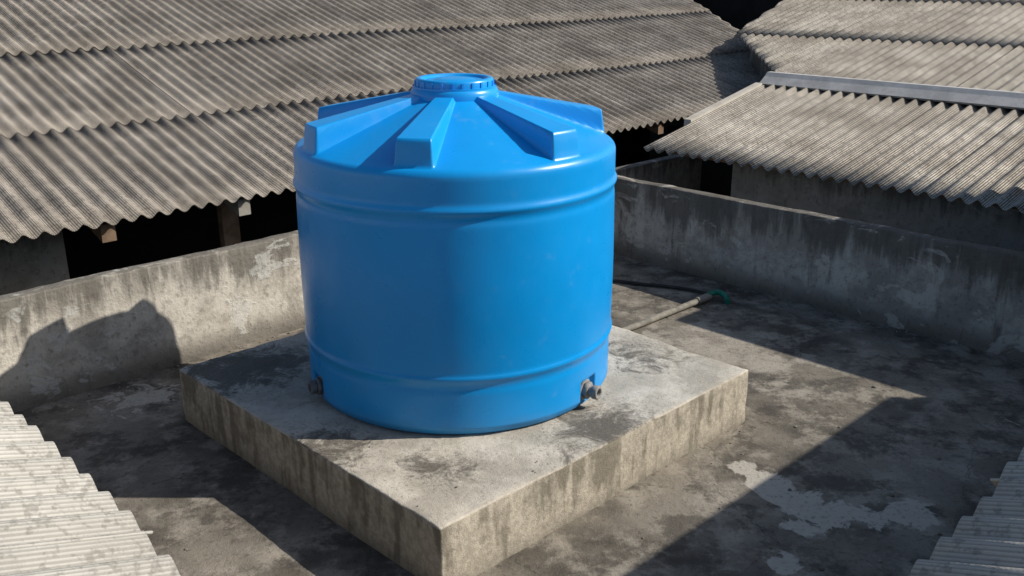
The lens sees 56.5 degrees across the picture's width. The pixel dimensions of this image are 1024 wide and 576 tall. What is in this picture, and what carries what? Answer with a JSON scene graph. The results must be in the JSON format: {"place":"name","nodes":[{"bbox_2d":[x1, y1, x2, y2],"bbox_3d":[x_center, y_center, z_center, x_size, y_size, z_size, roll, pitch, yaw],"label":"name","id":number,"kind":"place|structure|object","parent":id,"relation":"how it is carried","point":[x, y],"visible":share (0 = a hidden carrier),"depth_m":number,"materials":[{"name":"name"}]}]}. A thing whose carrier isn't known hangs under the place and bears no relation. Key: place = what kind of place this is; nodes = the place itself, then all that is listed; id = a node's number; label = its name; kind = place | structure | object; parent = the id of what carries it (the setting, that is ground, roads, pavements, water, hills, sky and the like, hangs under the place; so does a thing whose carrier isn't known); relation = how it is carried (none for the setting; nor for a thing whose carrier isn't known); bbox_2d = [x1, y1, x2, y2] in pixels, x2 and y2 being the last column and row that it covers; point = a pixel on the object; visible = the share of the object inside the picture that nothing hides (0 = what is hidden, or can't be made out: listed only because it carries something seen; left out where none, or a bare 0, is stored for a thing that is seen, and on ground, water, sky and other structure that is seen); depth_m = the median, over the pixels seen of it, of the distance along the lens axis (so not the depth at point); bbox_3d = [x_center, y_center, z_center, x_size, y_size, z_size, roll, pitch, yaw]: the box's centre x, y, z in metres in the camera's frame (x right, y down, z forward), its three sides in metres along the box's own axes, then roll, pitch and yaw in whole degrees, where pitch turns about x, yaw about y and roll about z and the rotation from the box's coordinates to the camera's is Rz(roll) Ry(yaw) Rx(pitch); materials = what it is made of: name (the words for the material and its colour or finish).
{"place":"outdoors","nodes":[
{"label":"outdoors","id":0,"kind":"place"},
{"bbox_2d":[0,402,179,575],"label":"roof","id":1,"kind":"structure","parent":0,"point":[60,515],"depth_m":3.16,"materials":[{"name":"paint"}]},
{"bbox_2d":[615,154,701,190],"bbox_3d":[1.977,-0.006,13.918,2.175,3.745,0.150,-18,25,-42],"label":"wall return","id":2,"kind":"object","parent":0,"point":[679,171],"depth_m":13.53,"materials":[{"name":"grey concrete"}]},
{"bbox_2d":[649,0,781,159],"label":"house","id":3,"kind":"structure","parent":0,"point":[739,14],"depth_m":25.39,"materials":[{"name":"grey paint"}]},
{"bbox_2d":[749,48,771,78],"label":"wall body","id":4,"kind":"structure","parent":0,"point":[761,68],"depth_m":17.94,"materials":[{"name":"grey paint"}]},
{"bbox_2d":[0,0,761,242],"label":"roof","id":5,"kind":"structure","parent":4,"relation":"attached to","point":[131,110],"depth_m":13.14,"materials":[{"name":"grey concrete"}]},
{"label":"roof back slope","id":6,"kind":"object","parent":4,"relation":"attached to","visible":0},
{"bbox_2d":[737,0,1023,91],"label":"roof","id":7,"kind":"structure","parent":6,"relation":"on","point":[978,44],"depth_m":16.27,"materials":[{"name":"grey concrete"}]},
{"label":"purlin","id":8,"kind":"object","parent":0,"visible":0},
{"bbox_2d":[87,222,116,242],"bbox_3d":[-4.353,-0.919,9.445,0.135,0.640,1.560,-18,25,-42],"label":"rafter","id":9,"kind":"object","parent":8,"relation":"on","point":[104,232],"visible":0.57,"depth_m":8.99,"materials":[{"name":"brown wood"}]},
{"bbox_2d":[223,197,250,215],"bbox_3d":[-3.337,-1.242,10.391,0.135,0.640,1.560,-18,25,-42],"label":"rafter","id":10,"kind":"object","parent":8,"relation":"attached to","point":[240,206],"visible":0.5,"depth_m":9.94,"materials":[{"name":"grey wood"}]},
{"bbox_2d":[645,122,663,133],"bbox_3d":[1.745,-2.855,15.118,0.135,0.640,1.560,-18,25,-42],"label":"rafter","id":11,"kind":"object","parent":8,"relation":"on","point":[657,129],"visible":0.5,"depth_m":14.67,"materials":[{"name":"brown wood"}]},
{"label":"ground","id":12,"kind":"structure","parent":0,"visible":0},
{"bbox_2d":[0,230,69,294],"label":"wall pier","id":13,"kind":"structure","parent":12,"relation":"on","point":[29,263],"depth_m":9.14,"materials":[{"name":"paint"}]},
{"bbox_2d":[62,126,649,279],"bbox_3d":[-1.550,-0.896,14.955,11.727,4.785,0.150,-18,25,-42],"label":"dark opening under roof","id":14,"kind":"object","parent":12,"relation":"on","point":[141,239],"depth_m":12.14,"materials":[{"name":"black"}]},
{"bbox_2d":[666,126,732,195],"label":"wall","id":15,"kind":"structure","parent":12,"relation":"on","point":[716,178],"depth_m":15.19,"materials":[{"name":"black"}]},
{"bbox_2d":[731,164,1023,252],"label":"wall front","id":16,"kind":"structure","parent":12,"relation":"on","point":[980,224],"depth_m":10.79,"materials":[{"name":"grey paint"}]},
{"bbox_2d":[643,84,1023,213],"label":"roof","id":17,"kind":"structure","parent":16,"relation":"on","point":[965,153],"depth_m":11.60,"materials":[{"name":"grey concrete"}]},
{"bbox_2d":[684,83,761,125],"bbox_3d":[3.033,-2.629,13.606,1.755,0.448,0.112,-18,25,-42],"label":"barge flashing","id":18,"kind":"object","parent":17,"relation":"attached to","point":[715,106],"visible":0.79,"depth_m":13.51,"materials":[{"name":"grey metal"}]},
{"bbox_2d":[760,71,1023,109],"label":"ridge cap","id":19,"kind":"object","parent":17,"relation":"on","point":[977,97],"visible":0.99,"depth_m":12.79,"materials":[{"name":"grey metal"}]},
{"bbox_2d":[674,152,1017,209],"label":"eave beam","id":20,"kind":"structure","parent":16,"relation":"attached to","point":[875,185],"depth_m":10.79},
{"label":"terrace building","id":21,"kind":"object","parent":12,"relation":"on","visible":0},
{"bbox_2d":[0,230,305,412],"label":"parapet wall","id":22,"kind":"structure","parent":21,"relation":"on","point":[59,341],"depth_m":8.10,"materials":[{"name":"concrete"}]},
{"bbox_2d":[14,254,1023,575],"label":"terrace floor","id":23,"kind":"structure","parent":21,"relation":"on","point":[214,508],"depth_m":6.68,"materials":[{"name":"grey concrete"}]},
{"bbox_2d":[180,325,747,575],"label":"concrete plinth","id":24,"kind":"structure","parent":23,"relation":"on","point":[657,405],"depth_m":6.21,"materials":[{"name":"grey concrete"}]},
{"bbox_2d":[293,73,616,433],"bbox_3d":[-0.393,-0.414,6.887,2.264,2.182,2.264,0,19,0],"label":"water tank","id":25,"kind":"object","parent":24,"relation":"on","point":[456,239],"visible":1,"depth_m":6.04,"materials":[{"name":"blue plastic"}]},
{"bbox_2d":[621,293,711,330],"bbox_3d":[1.304,0.323,9.284,2.091,0.090,0.084,-17,25,-41],"label":"drain pipe","id":26,"kind":"object","parent":23,"relation":"on","point":[701,299],"visible":0.74,"depth_m":9.50,"materials":[{"name":"plastic"}]},
{"bbox_2d":[612,279,729,303],"bbox_3d":[1.503,-0.040,10.321,1.804,0.115,0.281,10,21,27],"label":"garden hose","id":27,"kind":"object","parent":23,"relation":"on","point":[724,295],"visible":0.86,"depth_m":10.28,"materials":[{"name":"rubber"}]},
{"bbox_2d":[909,447,1023,575],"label":"roof","id":28,"kind":"structure","parent":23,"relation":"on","point":[986,538],"depth_m":3.08,"materials":[{"name":"paint"}]},
{"bbox_2d":[613,175,1023,360],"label":"parapet wall","id":29,"kind":"structure","parent":21,"relation":"on","point":[967,294],"depth_m":9.54,"materials":[{"name":"concrete"}]},
{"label":"low wall","id":30,"kind":"object","parent":12,"relation":"on","visible":0},
{"bbox_2d":[216,202,240,246],"bbox_3d":[-3.128,-0.659,10.547,0.195,1.230,0.105,-18,25,-42],"label":"post","id":31,"kind":"object","parent":30,"relation":"on","point":[228,225],"visible":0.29,"depth_m":10.49,"materials":[{"name":"brown wood"}]}
]}

